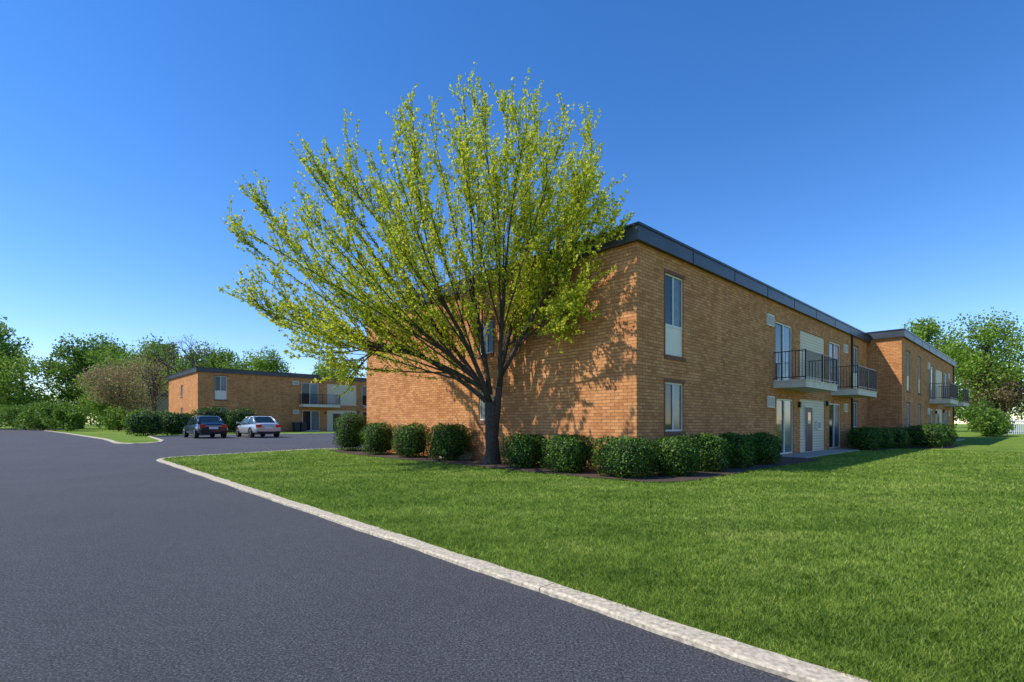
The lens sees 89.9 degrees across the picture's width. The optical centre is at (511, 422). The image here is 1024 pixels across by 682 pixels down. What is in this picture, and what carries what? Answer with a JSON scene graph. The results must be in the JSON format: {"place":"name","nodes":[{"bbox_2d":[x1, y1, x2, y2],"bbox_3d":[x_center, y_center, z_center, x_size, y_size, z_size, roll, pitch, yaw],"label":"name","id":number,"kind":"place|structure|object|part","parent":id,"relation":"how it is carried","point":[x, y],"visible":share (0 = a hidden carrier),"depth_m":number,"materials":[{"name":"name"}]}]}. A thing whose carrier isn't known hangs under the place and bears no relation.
{"place":"outdoors","nodes":[
{"label":"outdoors","id":0,"kind":"place"},
{"bbox_2d":[48,430,335,442],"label":"lawn island","id":1,"kind":"structure","parent":0,"point":[121,436],"depth_m":43.30,"materials":[{"name":"plant"}]},
{"bbox_2d":[0,398,154,430],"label":"shrub mass","id":2,"kind":"object","parent":1,"relation":"on","point":[67,416],"visible":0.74,"depth_m":61.92,"materials":[{"name":"green plant"}]},
{"bbox_2d":[69,360,150,428],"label":"budding tree","id":3,"kind":"object","parent":1,"relation":"on","point":[96,407],"visible":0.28,"depth_m":71.62,"materials":[{"name":"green plant"}]},
{"bbox_2d":[69,356,159,427],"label":"budding tree","id":4,"kind":"object","parent":1,"relation":"on","point":[117,375],"visible":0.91,"depth_m":66.77,"materials":[{"name":"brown plant"}]},
{"bbox_2d":[106,353,181,412],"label":"budding tree","id":5,"kind":"object","parent":1,"relation":"on","point":[153,391],"visible":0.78,"depth_m":65.42,"materials":[{"name":"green plant"}]},
{"bbox_2d":[124,409,164,435],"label":"boxwood shrub","id":6,"kind":"object","parent":1,"relation":"on","point":[146,423],"visible":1,"depth_m":37.95,"materials":[{"name":"green plant"}]},
{"bbox_2d":[159,411,195,434],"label":"boxwood shrub","id":7,"kind":"object","parent":1,"relation":"on","point":[173,424],"visible":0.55,"depth_m":40.10,"materials":[{"name":"green plant"}]},
{"bbox_2d":[135,334,226,381],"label":"bare tree","id":8,"kind":"object","parent":1,"relation":"on","point":[168,366],"visible":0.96,"depth_m":64.37,"materials":[{"name":"green plant"}]},
{"bbox_2d":[190,406,228,427],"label":"boxwood shrub","id":9,"kind":"object","parent":1,"relation":"on","point":[206,411],"visible":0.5,"depth_m":46.19,"materials":[{"name":"green plant"}]},
{"bbox_2d":[224,407,258,432],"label":"boxwood shrub","id":10,"kind":"object","parent":1,"relation":"on","point":[234,417],"visible":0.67,"depth_m":46.99,"materials":[{"name":"green plant"}]},
{"bbox_2d":[292,422,306,431],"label":"wheelie bins","id":11,"kind":"object","parent":1,"relation":"on","point":[299,426],"visible":0.92,"depth_m":57.48,"materials":[{"name":"plastic"}]},
{"bbox_2d":[298,431,328,431],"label":"patio slab","id":12,"kind":"structure","parent":1,"relation":"on","point":[313,431],"depth_m":58.17,"materials":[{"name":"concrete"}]},
{"bbox_2d":[0,429,795,681],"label":"asphalt road","id":13,"kind":"structure","parent":0,"point":[129,563],"depth_m":4.09,"materials":[{"name":"grey asphalt"}]},
{"bbox_2d":[44,430,336,443],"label":"kerb","id":14,"kind":"structure","parent":13,"relation":"on","point":[159,441],"depth_m":36.33,"materials":[{"name":"concrete"}]},
{"bbox_2d":[182,416,227,437],"bbox_3d":[-20.885,0.247,34.859,2.120,1.485,4.710,0,0,-44],"label":"parked car","id":15,"kind":"object","parent":13,"relation":"on","point":[211,426],"visible":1,"depth_m":33.55,"materials":[{"name":"paint"}]},
{"bbox_3d":[-20.699,-0.195,34.664,1.480,0.490,3.050,0,0,-44],"label":"window glass","id":16,"kind":"part","parent":15,"relation":"part of","materials":[{"name":"black glass"}]},
{"bbox_2d":[235,416,280,437],"bbox_3d":[-17.985,0.247,36.259,2.120,1.485,4.710,0,0,-44],"label":"parked car","id":17,"kind":"object","parent":13,"relation":"on","point":[251,426],"visible":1,"depth_m":35.01,"materials":[{"name":"paint"}]},
{"bbox_3d":[-17.799,-0.195,36.064,1.480,0.490,3.050,0,0,-44],"label":"window glass","id":18,"kind":"part","parent":17,"relation":"part of","materials":[{"name":"black glass"}]},
{"bbox_2d":[0,424,1019,429],"bbox_3d":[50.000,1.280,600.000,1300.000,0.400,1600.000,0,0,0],"label":"ground","id":19,"kind":"structure","parent":0,"point":[92,427],"depth_m":123.21,"materials":[{"name":"green plant"}]},
{"bbox_2d":[1,390,105,426],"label":"distant treeline","id":20,"kind":"object","parent":19,"relation":"on","point":[91,421],"visible":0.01,"depth_m":155.27,"materials":[{"name":"green plant"}]},
{"bbox_2d":[0,315,241,428],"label":"distant trees","id":21,"kind":"object","parent":19,"relation":"on","point":[75,361],"visible":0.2,"depth_m":98.62,"materials":[{"name":"green plant"}]},
{"bbox_2d":[95,372,167,393],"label":"bare tree","id":22,"kind":"object","parent":19,"relation":"on","point":[147,383],"visible":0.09,"depth_m":81.03,"materials":[{"name":"brown plant"}]},
{"bbox_2d":[0,339,288,428],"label":"distant trees","id":23,"kind":"object","parent":19,"relation":"on","point":[23,394],"visible":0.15,"depth_m":87.56,"materials":[{"name":"green plant"}]},
{"bbox_2d":[128,393,168,429],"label":"distant tan building","id":24,"kind":"structure","parent":19,"relation":"on","point":[164,404],"depth_m":82.06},
{"bbox_2d":[169,371,366,431],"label":"brick walls","id":25,"kind":"structure","parent":19,"relation":"on","point":[277,398],"depth_m":56.09,"materials":[{"name":"brown brick"}]},
{"bbox_2d":[214,375,227,400],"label":"window","id":26,"kind":"structure","parent":25,"relation":"attached to","point":[220,387],"depth_m":52.76,"materials":[{"name":"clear glass"}]},
{"bbox_2d":[214,406,227,419],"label":"window","id":27,"kind":"structure","parent":25,"relation":"attached to","point":[222,407],"depth_m":52.90,"materials":[{"name":"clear glass"}]},
{"bbox_2d":[167,367,366,381],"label":"roof fascia","id":28,"kind":"structure","parent":25,"relation":"on","point":[220,370],"depth_m":55.48,"materials":[{"name":"metal"}]},
{"bbox_2d":[302,383,317,403],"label":"patio door","id":29,"kind":"structure","parent":25,"relation":"attached to","point":[309,390],"depth_m":59.09,"materials":[{"name":"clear glass"}]},
{"bbox_2d":[302,411,319,430],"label":"patio door","id":30,"kind":"structure","parent":25,"relation":"attached to","point":[311,419],"depth_m":59.35,"materials":[{"name":"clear glass"}]},
{"bbox_2d":[299,393,339,407],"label":"balcony","id":31,"kind":"structure","parent":25,"relation":"attached to","point":[329,400],"depth_m":58.71,"materials":[{"name":"black metal"}]},
{"bbox_2d":[332,413,340,430],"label":"entrance door","id":32,"kind":"structure","parent":25,"relation":"attached to","point":[335,415],"depth_m":61.09,"materials":[{"name":"grey glass"}]},
{"bbox_2d":[327,384,355,430],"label":"siding panel","id":33,"kind":"object","parent":25,"relation":"attached to","point":[348,398],"visible":0.54,"depth_m":61.58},
{"bbox_2d":[362,386,366,405],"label":"patio door","id":34,"kind":"structure","parent":25,"relation":"attached to","point":[364,393],"depth_m":63.88,"materials":[{"name":"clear glass"}]},
{"bbox_2d":[362,412,366,428],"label":"patio door","id":35,"kind":"structure","parent":25,"relation":"attached to","point":[363,413],"depth_m":63.97,"materials":[{"name":"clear glass"}]},
{"bbox_2d":[247,345,295,372],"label":"shade tree","id":36,"kind":"object","parent":19,"relation":"on","point":[265,364],"visible":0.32,"depth_m":91.44,"materials":[{"name":"green plant"}]},
{"bbox_2d":[310,353,355,376],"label":"shade tree","id":37,"kind":"object","parent":19,"relation":"on","point":[320,371],"visible":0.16,"depth_m":91.52,"materials":[{"name":"green plant"}]},
{"bbox_2d":[440,452,471,459],"bbox_3d":[-2.154,1.288,19.412,0.547,0.425,1.300,0,0,-44],"label":"concrete window well","id":38,"kind":"object","parent":19,"relation":"on","point":[467,455],"visible":0.18,"depth_m":18.98,"materials":[{"name":"grey concrete"}]},
{"bbox_2d":[156,448,870,681],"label":"kerb","id":39,"kind":"structure","parent":19,"relation":"on","point":[790,668],"depth_m":3.78,"materials":[{"name":"concrete"}]},
{"bbox_2d":[367,241,866,470],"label":"brick walls","id":40,"kind":"structure","parent":19,"relation":"on","point":[608,371],"depth_m":16.85,"materials":[{"name":"brown brick"}]},
{"bbox_2d":[477,316,493,358],"bbox_3d":[-0.925,-3.085,18.581,0.145,1.430,0.940,0,0,-44],"label":"side window","id":41,"kind":"structure","parent":40,"relation":"attached to","point":[489,346],"depth_m":18.53,"materials":[{"name":"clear glass"}]},
{"bbox_2d":[477,386,493,423],"bbox_3d":[-0.925,-0.640,18.581,0.145,1.340,0.940,0,0,-44],"label":"side window","id":42,"kind":"structure","parent":40,"relation":"attached to","point":[482,413],"depth_m":18.76,"materials":[{"name":"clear glass"}]},
{"bbox_2d":[371,221,870,342],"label":"roof fascia","id":43,"kind":"structure","parent":40,"relation":"on","point":[644,234],"depth_m":17.10,"materials":[{"name":"grey metal"}]},
{"bbox_2d":[664,268,685,361],"bbox_3d":[4.864,-3.205,15.450,1.260,2.650,0.145,0,0,-44],"label":"window","id":44,"kind":"structure","parent":40,"relation":"attached to","point":[673,329],"depth_m":15.46,"materials":[{"name":"clear glass"}]},
{"bbox_2d":[664,378,685,435],"bbox_3d":[4.864,-0.465,15.450,1.260,1.690,0.145,0,0,-44],"label":"window","id":45,"kind":"structure","parent":40,"relation":"attached to","point":[673,409],"depth_m":15.46,"materials":[{"name":"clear glass"}]},
{"bbox_2d":[766,313,773,326],"bbox_3d":[10.361,-4.130,20.669,0.680,0.460,0.173,0,0,-44],"label":"air conditioner","id":46,"kind":"object","parent":40,"relation":"attached to","point":[769,319],"visible":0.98,"depth_m":20.53,"materials":[{"name":"grey metal"}]},
{"bbox_2d":[767,396,774,407],"bbox_3d":[10.397,-0.850,20.704,0.680,0.460,0.173,0,0,-44],"label":"air conditioner","id":47,"kind":"object","parent":40,"relation":"attached to","point":[770,401],"visible":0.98,"depth_m":20.60,"materials":[{"name":"grey metal"}]},
{"bbox_2d":[776,322,790,380],"bbox_3d":[11.504,-2.960,21.840,1.950,2.480,0.080,0,0,-44],"label":"patio door","id":48,"kind":"structure","parent":40,"relation":"attached to","point":[783,337],"depth_m":21.82,"materials":[{"name":"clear glass"}]},
{"bbox_2d":[777,398,792,453],"bbox_3d":[11.594,0.150,21.926,2.000,2.340,0.081,0,0,-44],"label":"patio door","id":49,"kind":"structure","parent":40,"relation":"attached to","point":[785,419],"depth_m":22.07,"materials":[{"name":"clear glass"}]},
{"bbox_2d":[773,349,837,391],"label":"balcony","id":50,"kind":"structure","parent":40,"relation":"attached to","point":[814,365],"depth_m":20.95,"materials":[{"name":"black metal"}]},
{"bbox_2d":[804,406,811,451],"bbox_3d":[13.891,0.275,24.010,1.100,2.150,0.100,0,0,-44],"label":"entrance door","id":51,"kind":"structure","parent":40,"relation":"attached to","point":[807,428],"depth_m":23.89,"materials":[{"name":"grey metal"}]},
{"bbox_2d":[800,330,823,452],"bbox_3d":[14.306,-1.435,24.517,3.700,5.570,0.063,0,0,-44],"label":"siding panel","id":52,"kind":"object","parent":40,"relation":"attached to","point":[811,342],"visible":0.57,"depth_m":24.63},
{"bbox_2d":[815,421,820,428],"bbox_3d":[14.876,0.100,24.933,0.500,0.400,0.125,0,0,-44],"label":"mail box","id":53,"kind":"object","parent":52,"relation":"attached to","point":[817,424],"visible":1,"depth_m":24.79,"materials":[{"name":"grey metal"}]},
{"bbox_2d":[829,403,839,448],"bbox_3d":[16.926,0.150,27.021,2.050,2.340,0.080,0,0,-44],"label":"patio door","id":54,"kind":"structure","parent":40,"relation":"attached to","point":[834,425],"depth_m":27.02,"materials":[{"name":"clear glass"}]},
{"bbox_2d":[829,341,839,388],"bbox_3d":[16.926,-2.960,27.021,2.050,2.480,0.080,0,0,-44],"label":"patio door","id":55,"kind":"structure","parent":40,"relation":"attached to","point":[834,350],"depth_m":27.23,"materials":[{"name":"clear glass"}]},
{"bbox_2d":[843,344,847,353],"bbox_3d":[18.350,-4.080,28.303,0.680,0.460,0.173,0,0,-44],"label":"air conditioner","id":56,"kind":"object","parent":40,"relation":"attached to","point":[845,348],"visible":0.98,"depth_m":28.11,"materials":[{"name":"grey metal"}]},
{"bbox_2d":[843,404,847,411],"bbox_3d":[18.350,-0.830,28.303,0.680,0.460,0.173,0,0,-44],"label":"air conditioner","id":57,"kind":"object","parent":40,"relation":"attached to","point":[845,407],"visible":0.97,"depth_m":28.11,"materials":[{"name":"grey metal"}]},
{"bbox_2d":[851,336,852,429],"bbox_3d":[19.305,-1.820,29.120,0.090,6.240,0.090,0,0,-44],"label":"downspout","id":58,"kind":"object","parent":40,"relation":"attached to","point":[851,381],"visible":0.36,"depth_m":29.11,"materials":[{"name":"metal"}]},
{"bbox_2d":[831,365,876,397],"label":"balcony","id":59,"kind":"structure","parent":40,"relation":"attached to","point":[857,393],"depth_m":26.36,"materials":[{"name":"black metal"}]},
{"bbox_2d":[853,344,858,388],"bbox_3d":[19.950,-3.205,29.864,1.290,2.650,0.145,0,0,-44],"label":"window","id":60,"kind":"structure","parent":40,"relation":"attached to","point":[854,355],"depth_m":29.88,"materials":[{"name":"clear glass"}]},
{"bbox_2d":[853,400,858,429],"bbox_3d":[19.950,-0.465,29.864,1.290,1.690,0.145,0,0,-44],"label":"window","id":61,"kind":"structure","parent":40,"relation":"attached to","point":[854,413],"depth_m":29.87,"materials":[{"name":"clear glass"}]},
{"bbox_2d":[776,448,859,457],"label":"patio slab","id":62,"kind":"structure","parent":19,"relation":"on","point":[810,454],"depth_m":22.57,"materials":[{"name":"concrete"}]},
{"bbox_2d":[867,337,952,445],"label":"brick walls","id":63,"kind":"structure","parent":19,"relation":"on","point":[886,360],"depth_m":31.53,"materials":[{"name":"brown brick"}]},
{"bbox_2d":[906,402,909,428],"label":"window","id":64,"kind":"structure","parent":63,"relation":"attached to","point":[907,414],"depth_m":32.23,"materials":[{"name":"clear glass"}]},
{"bbox_2d":[906,349,910,392],"bbox_3d":[24.691,-3.205,32.044,1.260,2.650,0.145,0,0,-44],"label":"window","id":65,"kind":"structure","parent":63,"relation":"attached to","point":[907,372],"depth_m":32.15,"materials":[{"name":"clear glass"}]},
{"bbox_2d":[865,328,956,367],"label":"roof fascia","id":66,"kind":"structure","parent":63,"relation":"on","point":[905,333],"depth_m":32.13,"materials":[{"name":"grey metal"}]},
{"bbox_2d":[918,403,920,424],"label":"window","id":67,"kind":"structure","parent":63,"relation":"attached to","point":[919,414],"depth_m":34.58,"materials":[{"name":"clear glass"}]},
{"bbox_2d":[918,355,921,395],"bbox_3d":[27.612,-3.205,34.835,1.140,2.650,0.145,0,0,-44],"label":"window","id":68,"kind":"structure","parent":63,"relation":"attached to","point":[919,357],"depth_m":34.65,"materials":[{"name":"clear glass"}]},
{"bbox_2d":[930,367,932,398],"bbox_3d":[31.331,-2.960,38.433,1.950,2.480,0.080,0,0,-44],"label":"patio door","id":69,"kind":"structure","parent":63,"relation":"attached to","point":[931,374],"depth_m":38.70,"materials":[{"name":"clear glass"}]},
{"bbox_2d":[930,409,933,423],"bbox_3d":[31.422,0.150,38.520,2.000,2.340,0.080,0,0,-44],"label":"patio door","id":70,"kind":"structure","parent":63,"relation":"attached to","point":[931,416],"depth_m":38.70,"materials":[{"name":"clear glass"}]},
{"bbox_2d":[936,369,941,422],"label":"siding panel","id":71,"kind":"object","parent":63,"relation":"attached to","point":[938,380],"visible":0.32,"depth_m":41.39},
{"bbox_2d":[929,382,957,404],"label":"balcony","id":72,"kind":"structure","parent":63,"relation":"attached to","point":[953,391],"depth_m":37.40,"materials":[{"name":"black metal"}]},
{"bbox_2d":[944,373,946,398],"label":"patio door","id":73,"kind":"structure","parent":63,"relation":"attached to","point":[945,379],"depth_m":43.92,"materials":[{"name":"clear glass"}]},
{"bbox_2d":[944,411,946,425],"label":"patio door","id":74,"kind":"structure","parent":63,"relation":"attached to","point":[945,417],"depth_m":43.92,"materials":[{"name":"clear glass"}]},
{"bbox_2d":[953,367,953,423],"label":"downspout","id":75,"kind":"object","parent":63,"relation":"attached to","point":[953,383],"visible":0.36,"depth_m":46.72,"materials":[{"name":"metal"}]},
{"bbox_2d":[944,388,968,406],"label":"balcony","id":76,"kind":"structure","parent":63,"relation":"attached to","point":[965,397],"depth_m":43.13,"materials":[{"name":"black metal"}]},
{"bbox_2d":[954,389,1023,426],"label":"distant treeline","id":77,"kind":"object","parent":19,"relation":"on","point":[1017,417],"visible":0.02,"depth_m":156.34,"materials":[{"name":"green plant"}]},
{"bbox_2d":[0,0,1023,423],"label":"sky","id":78,"kind":"structure","parent":0,"point":[859,161],"materials":[{"name":"blue"}]},
{"bbox_2d":[161,429,1023,681],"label":"lawn","id":79,"kind":"structure","parent":0,"point":[975,441],"depth_m":6.36,"materials":[{"name":"plant"}]},
{"bbox_2d":[332,449,819,481],"bbox_3d":[1.561,1.300,21.680,11.938,0.089,17.675,0,0,-44],"label":"mulch bed","id":80,"kind":"object","parent":79,"relation":"on","point":[700,474],"visible":0.58,"depth_m":14.85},
{"bbox_2d":[331,410,367,450],"bbox_3d":[-7.576,0.384,24.189,1.616,1.945,1.707,0,0,-36],"label":"boxwood shrub","id":81,"kind":"object","parent":80,"relation":"on","point":[348,429],"visible":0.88,"depth_m":23.73,"materials":[{"name":"green plant"}]},
{"bbox_2d":[357,421,396,454],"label":"boxwood shrub","id":82,"kind":"object","parent":80,"relation":"on","point":[376,437],"visible":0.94,"depth_m":21.66,"materials":[{"name":"green plant"}]},
{"bbox_2d":[389,421,430,456],"bbox_3d":[-3.980,0.663,20.257,1.557,1.501,1.521,0,0,41],"label":"boxwood shrub","id":83,"kind":"object","parent":80,"relation":"on","point":[409,439],"visible":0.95,"depth_m":19.87,"materials":[{"name":"green plant"}]},
{"bbox_2d":[218,62,634,464],"bbox_3d":[-2.974,-5.253,15.966,13.754,13.506,8.504,0,0,0],"label":"maple tree","id":84,"kind":"object","parent":80,"relation":"on","point":[573,210],"visible":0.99,"depth_m":15.59,"materials":[{"name":"green plant"}]},
{"bbox_2d":[424,422,472,460],"bbox_3d":[-2.317,0.663,18.765,1.634,1.502,1.572,0,0,-39],"label":"boxwood shrub","id":85,"kind":"object","parent":80,"relation":"on","point":[447,440],"visible":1,"depth_m":18.35,"materials":[{"name":"green plant"}]},
{"bbox_2d":[499,431,546,467],"bbox_3d":[0.377,0.827,15.740,1.333,1.175,1.448,0,0,45],"label":"boxwood shrub","id":86,"kind":"object","parent":80,"relation":"on","point":[524,451],"visible":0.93,"depth_m":15.38,"materials":[{"name":"green plant"}]},
{"bbox_2d":[538,432,594,472],"bbox_3d":[1.549,0.838,14.224,1.456,1.154,1.478,0,0,-33],"label":"boxwood shrub","id":87,"kind":"object","parent":80,"relation":"on","point":[567,452],"visible":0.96,"depth_m":13.81,"materials":[{"name":"green plant"}]},
{"bbox_2d":[589,435,662,477],"bbox_3d":[2.884,0.853,12.963,1.622,1.124,1.655,0,0,-34],"label":"boxwood shrub","id":88,"kind":"object","parent":80,"relation":"on","point":[627,456],"visible":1,"depth_m":12.52,"materials":[{"name":"green plant"}]},
{"bbox_2d":[649,434,703,476],"bbox_3d":[4.228,0.844,13.355,1.360,1.142,1.403,0,0,-38],"label":"boxwood shrub","id":89,"kind":"object","parent":80,"relation":"on","point":[680,455],"visible":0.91,"depth_m":12.96,"materials":[{"name":"green plant"}]},
{"bbox_2d":[690,432,730,471],"bbox_3d":[5.505,0.825,14.459,1.220,1.180,1.270,0,0,42],"label":"boxwood shrub","id":90,"kind":"object","parent":80,"relation":"on","point":[715,454],"visible":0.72,"depth_m":14.04,"materials":[{"name":"green plant"}]},
{"bbox_2d":[719,431,757,467],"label":"boxwood shrub","id":91,"kind":"object","parent":80,"relation":"on","point":[742,450],"visible":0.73,"depth_m":15.20,"materials":[{"name":"green plant"}]},
{"bbox_2d":[745,431,782,464],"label":"boxwood shrub","id":92,"kind":"object","parent":80,"relation":"on","point":[767,451],"visible":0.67,"depth_m":16.52,"materials":[{"name":"green plant"}]},
{"bbox_2d":[845,444,962,450],"bbox_3d":[22.596,1.350,29.509,12.865,0.001,4.194,0,0,-44],"label":"mulch bed","id":93,"kind":"object","parent":79,"relation":"on","point":[945,446],"visible":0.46,"depth_m":28.29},
{"bbox_2d":[846,427,884,449],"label":"boxwood shrub","id":94,"kind":"object","parent":93,"relation":"on","point":[865,438],"visible":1,"depth_m":25.83,"materials":[{"name":"green plant"}]},
{"bbox_2d":[860,426,897,448],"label":"boxwood shrub","id":95,"kind":"object","parent":93,"relation":"on","point":[889,437],"visible":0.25,"depth_m":26.81,"materials":[{"name":"green plant"}]},
{"bbox_2d":[880,427,912,447],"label":"boxwood shrub","id":96,"kind":"object","parent":93,"relation":"on","point":[903,437],"visible":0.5,"depth_m":27.83,"materials":[{"name":"green plant"}]},
{"bbox_2d":[904,423,946,447],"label":"boxwood shrub","id":97,"kind":"object","parent":93,"relation":"on","point":[925,435],"visible":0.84,"depth_m":28.03,"materials":[{"name":"green plant"}]},
{"bbox_2d":[914,422,957,445],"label":"boxwood shrub","id":98,"kind":"object","parent":93,"relation":"on","point":[948,436],"visible":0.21,"depth_m":29.24,"materials":[{"name":"green plant"}]},
{"bbox_2d":[924,423,957,445],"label":"boxwood shrub","id":99,"kind":"object","parent":93,"relation":"on","point":[953,427],"visible":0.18,"depth_m":30.49,"materials":[{"name":"green plant"}]},
{"bbox_2d":[900,316,974,393],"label":"shade tree","id":100,"kind":"object","parent":79,"relation":"on","point":[922,328],"visible":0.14,"depth_m":81.94,"materials":[{"name":"green plant"}]},
{"bbox_2d":[939,306,1023,409],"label":"shade tree","id":101,"kind":"object","parent":79,"relation":"on","point":[966,359],"visible":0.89,"depth_m":70.01,"materials":[{"name":"green plant"}]},
{"bbox_2d":[956,396,1018,436],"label":"shrub mass","id":102,"kind":"object","parent":79,"relation":"on","point":[987,421],"visible":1,"depth_m":51.29,"materials":[{"name":"green plant"}]},
{"bbox_2d":[954,344,1023,419],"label":"shade tree","id":103,"kind":"object","parent":79,"relation":"on","point":[960,395],"visible":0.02,"depth_m":90.40,"materials":[{"name":"green plant"}]},
{"bbox_2d":[960,368,1023,416],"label":"brown leaf tree","id":104,"kind":"object","parent":79,"relation":"on","point":[1010,398],"visible":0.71,"depth_m":68.17,"materials":[{"name":"green plant"}]},
{"bbox_2d":[1008,419,1023,433],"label":"white picket fence","id":105,"kind":"object","parent":79,"relation":"on","point":[1021,421],"visible":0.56,"depth_m":59.61,"materials":[{"name":"paint"}]}
]}

